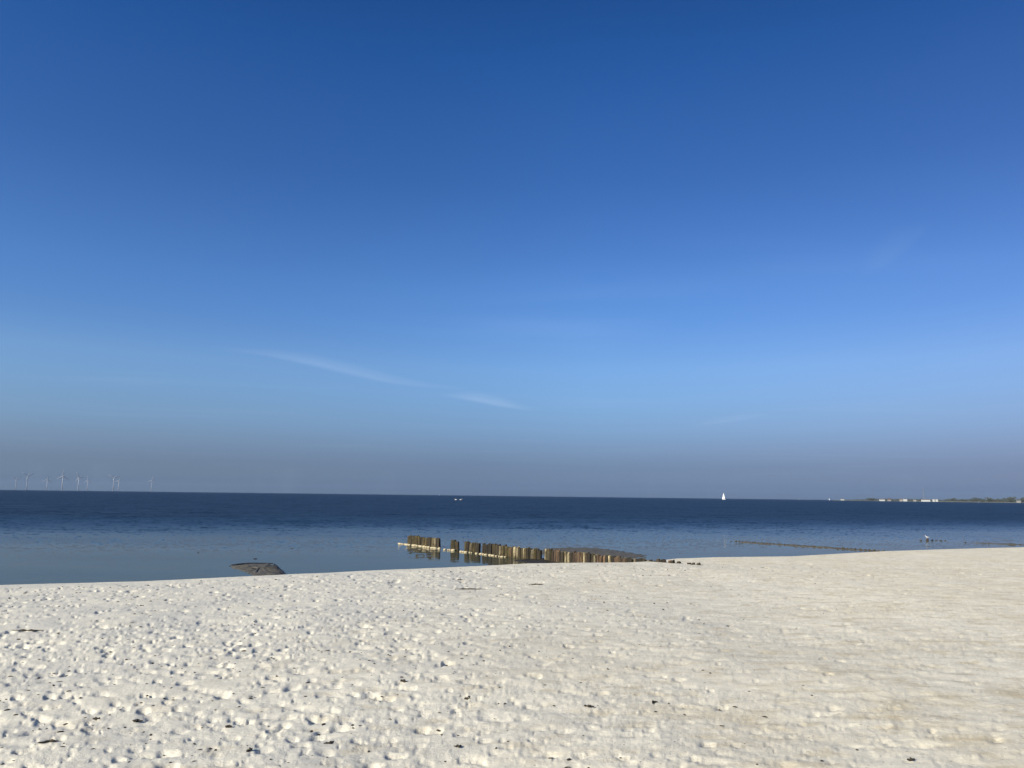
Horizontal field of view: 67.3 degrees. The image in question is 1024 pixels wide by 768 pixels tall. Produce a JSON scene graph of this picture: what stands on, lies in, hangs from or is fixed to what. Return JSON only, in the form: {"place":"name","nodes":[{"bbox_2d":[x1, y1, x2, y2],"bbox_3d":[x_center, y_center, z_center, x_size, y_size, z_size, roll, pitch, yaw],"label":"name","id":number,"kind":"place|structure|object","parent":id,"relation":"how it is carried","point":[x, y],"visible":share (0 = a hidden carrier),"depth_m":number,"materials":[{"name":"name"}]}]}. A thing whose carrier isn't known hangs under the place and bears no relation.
{"place":"outdoors","nodes":[
{"label":"outdoors","id":0,"kind":"place"},
{"bbox_2d":[0,547,1023,767],"bbox_3d":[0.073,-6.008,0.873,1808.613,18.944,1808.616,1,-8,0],"label":"sand","id":1,"kind":"structure","parent":0,"point":[891,659],"depth_m":8.18,"materials":[{"name":"beige sand"}]},
{"bbox_2d":[12,629,42,631],"bbox_3d":[-6.660,3.385,10.572,0.432,0.036,0.048,1,-8,-5],"label":"dried weed","id":2,"kind":"object","parent":1,"relation":"on","point":[22,630],"visible":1,"depth_m":10.56,"materials":[{"name":"plant"}]},
{"bbox_2d":[38,739,58,743],"bbox_3d":[-3.368,2.597,5.595,0.143,0.024,0.031,4,-9,-20],"label":"dried weed","id":3,"kind":"object","parent":1,"relation":"on","point":[50,740],"visible":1,"depth_m":5.59,"materials":[{"name":"plant"}]},
{"bbox_2d":[231,563,280,575],"bbox_3d":[-8.370,6.085,25.262,1.603,0.162,4.789,4,-9,-23],"label":"seaweed mound","id":4,"kind":"object","parent":1,"relation":"on","point":[260,569],"visible":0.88,"depth_m":25.05,"materials":[{"name":"brown plant"}]},
{"bbox_2d":[231,563,272,565],"bbox_3d":[-9.371,6.372,27.159,0.813,0.116,1.815,-7,-11,42],"label":"seaweed strand","id":5,"kind":"object","parent":4,"relation":"on","point":[248,563],"visible":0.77,"depth_m":27.23},
{"bbox_2d":[273,563,284,574],"bbox_3d":[-7.786,6.154,25.580,0.195,0.131,4.381,4,-9,-21],"label":"seaweed strand","id":6,"kind":"object","parent":4,"relation":"on","point":[281,571],"visible":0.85,"depth_m":24.91},
{"bbox_2d":[0,565,857,767],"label":"weed crumbs","id":7,"kind":"object","parent":1,"relation":"on","point":[568,759],"visible":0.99,"depth_m":7.59,"materials":[{"name":"plant"}]},
{"bbox_2d":[437,538,440,547],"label":"groyne post","id":8,"kind":"object","parent":1,"relation":"on","point":[438,542],"visible":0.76,"depth_m":36.44,"materials":[{"name":"brown wood"}]},
{"bbox_2d":[456,541,458,550],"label":"groyne post","id":9,"kind":"object","parent":1,"relation":"on","point":[457,545],"visible":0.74,"depth_m":35.00,"materials":[{"name":"brown wood"}]},
{"bbox_2d":[477,543,480,552],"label":"groyne post","id":10,"kind":"object","parent":1,"relation":"on","point":[478,547],"visible":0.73,"depth_m":33.61,"materials":[{"name":"brown wood"}]},
{"bbox_2d":[505,546,507,556],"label":"groyne post","id":11,"kind":"object","parent":1,"relation":"on","point":[506,551],"visible":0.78,"depth_m":31.81,"materials":[{"name":"brown wood"}]},
{"bbox_2d":[513,547,516,557],"bbox_3d":[0.137,7.141,31.326,0.167,1.008,0.184,-4,-10,26],"label":"groyne post","id":12,"kind":"object","parent":1,"relation":"on","point":[514,552],"visible":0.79,"depth_m":31.30,"materials":[{"name":"brown wood"}]},
{"bbox_2d":[533,548,536,558],"bbox_3d":[0.917,6.958,30.249,0.178,1.028,0.167,3,-8,-10],"label":"groyne post","id":13,"kind":"object","parent":1,"relation":"on","point":[535,554],"visible":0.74,"depth_m":30.22,"materials":[{"name":"brown wood"}]},
{"bbox_2d":[514,558,558,562],"bbox_3d":[1.250,6.819,29.628,2.557,0.198,2.275,1,-8,0],"label":"seaweed heap","id":14,"kind":"object","parent":1,"relation":"on","point":[542,560],"visible":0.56,"depth_m":29.43,"materials":[{"name":"plant"}]},
{"bbox_2d":[538,550,541,558],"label":"groyne post","id":15,"kind":"object","parent":1,"relation":"on","point":[539,554],"visible":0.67,"depth_m":29.97,"materials":[{"name":"brown wood"}]},
{"bbox_2d":[549,548,552,560],"bbox_3d":[1.494,6.801,29.412,0.150,1.028,0.146,2,-8,-15],"label":"groyne post","id":16,"kind":"object","parent":1,"relation":"on","point":[550,554],"visible":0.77,"depth_m":29.39,"materials":[{"name":"brown wood"}]},
{"bbox_2d":[556,549,559,561],"bbox_3d":[1.752,6.766,29.060,0.173,1.028,0.169,-4,-8,34],"label":"groyne post","id":17,"kind":"object","parent":1,"relation":"on","point":[557,555],"visible":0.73,"depth_m":29.04,"materials":[{"name":"brown wood"}]},
{"bbox_2d":[561,551,565,562],"bbox_3d":[1.921,6.765,28.789,0.171,1.028,0.175,-6,-12,30],"label":"groyne post","id":18,"kind":"object","parent":1,"relation":"on","point":[562,557],"visible":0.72,"depth_m":28.77,"materials":[{"name":"brown wood"}]},
{"bbox_2d":[564,552,566,562],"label":"groyne post","id":19,"kind":"object","parent":1,"relation":"on","point":[565,557],"visible":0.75,"depth_m":28.65,"materials":[{"name":"brown wood"}]},
{"bbox_2d":[569,552,572,562],"bbox_3d":[2.201,6.735,28.424,0.159,1.008,0.144,-3,-8,8],"label":"groyne post","id":20,"kind":"object","parent":1,"relation":"on","point":[570,557],"visible":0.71,"depth_m":28.42,"materials":[{"name":"brown wood"}]},
{"bbox_2d":[574,552,577,562],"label":"groyne post","id":21,"kind":"object","parent":1,"relation":"on","point":[575,557],"visible":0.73,"depth_m":28.19,"materials":[{"name":"brown wood"}]},
{"bbox_2d":[579,552,582,562],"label":"groyne post","id":22,"kind":"object","parent":1,"relation":"on","point":[580,557],"visible":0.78,"depth_m":27.91,"materials":[{"name":"brown wood"}]},
{"bbox_2d":[587,553,590,562],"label":"groyne post","id":23,"kind":"object","parent":1,"relation":"on","point":[588,558],"visible":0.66,"depth_m":27.55,"materials":[{"name":"brown wood"}]},
{"bbox_2d":[591,553,595,562],"bbox_3d":[2.910,6.550,27.458,0.181,1.012,0.170,6,-10,-36],"label":"groyne post","id":24,"kind":"object","parent":1,"relation":"on","point":[592,557],"visible":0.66,"depth_m":27.45,"materials":[{"name":"brown wood"}]},
{"bbox_2d":[542,547,646,557],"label":"seaweed bank","id":25,"kind":"structure","parent":1,"relation":"on","point":[603,552],"depth_m":35.22,"materials":[{"name":"brown plant"}]},
{"bbox_2d":[0,490,1023,584],"bbox_3d":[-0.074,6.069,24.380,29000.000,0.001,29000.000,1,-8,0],"label":"water","id":26,"kind":"structure","parent":0,"point":[53,536],"depth_m":58.18,"materials":[{"name":"blue liquid"}]},
{"bbox_2d":[518,547,521,558],"bbox_3d":[0.322,7.115,31.104,0.159,1.028,0.163,-4,-9,34],"label":"groyne post","id":27,"kind":"object","parent":26,"relation":"in","point":[519,552],"visible":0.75,"depth_m":31.08,"materials":[{"name":"brown wood"}]},
{"bbox_2d":[742,542,878,551],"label":"seaweed ridge","id":28,"kind":"structure","parent":26,"relation":"on","point":[811,546],"depth_m":41.01,"materials":[{"name":"plant"}]},
{"bbox_2d":[983,543,1023,544],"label":"seaweed ridge","id":29,"kind":"structure","parent":26,"relation":"on","point":[1004,543],"depth_m":45.59,"materials":[{"name":"plant"}]},
{"bbox_2d":[0,0,1023,501],"label":"sky","id":30,"kind":"structure","parent":0,"point":[737,249],"materials":[{"name":"blue"}]},
{"bbox_2d":[840,500,1023,502],"bbox_3d":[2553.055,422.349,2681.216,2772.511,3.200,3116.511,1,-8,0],"label":"shore","id":31,"kind":"structure","parent":0,"point":[940,501],"depth_m":2595.43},
{"bbox_2d":[851,496,1023,502],"bbox_3d":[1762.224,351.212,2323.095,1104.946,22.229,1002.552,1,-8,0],"label":"wood","id":32,"kind":"object","parent":31,"relation":"on","point":[1010,499],"visible":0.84,"depth_m":2614.29,"materials":[{"name":"green plant"}]}
]}

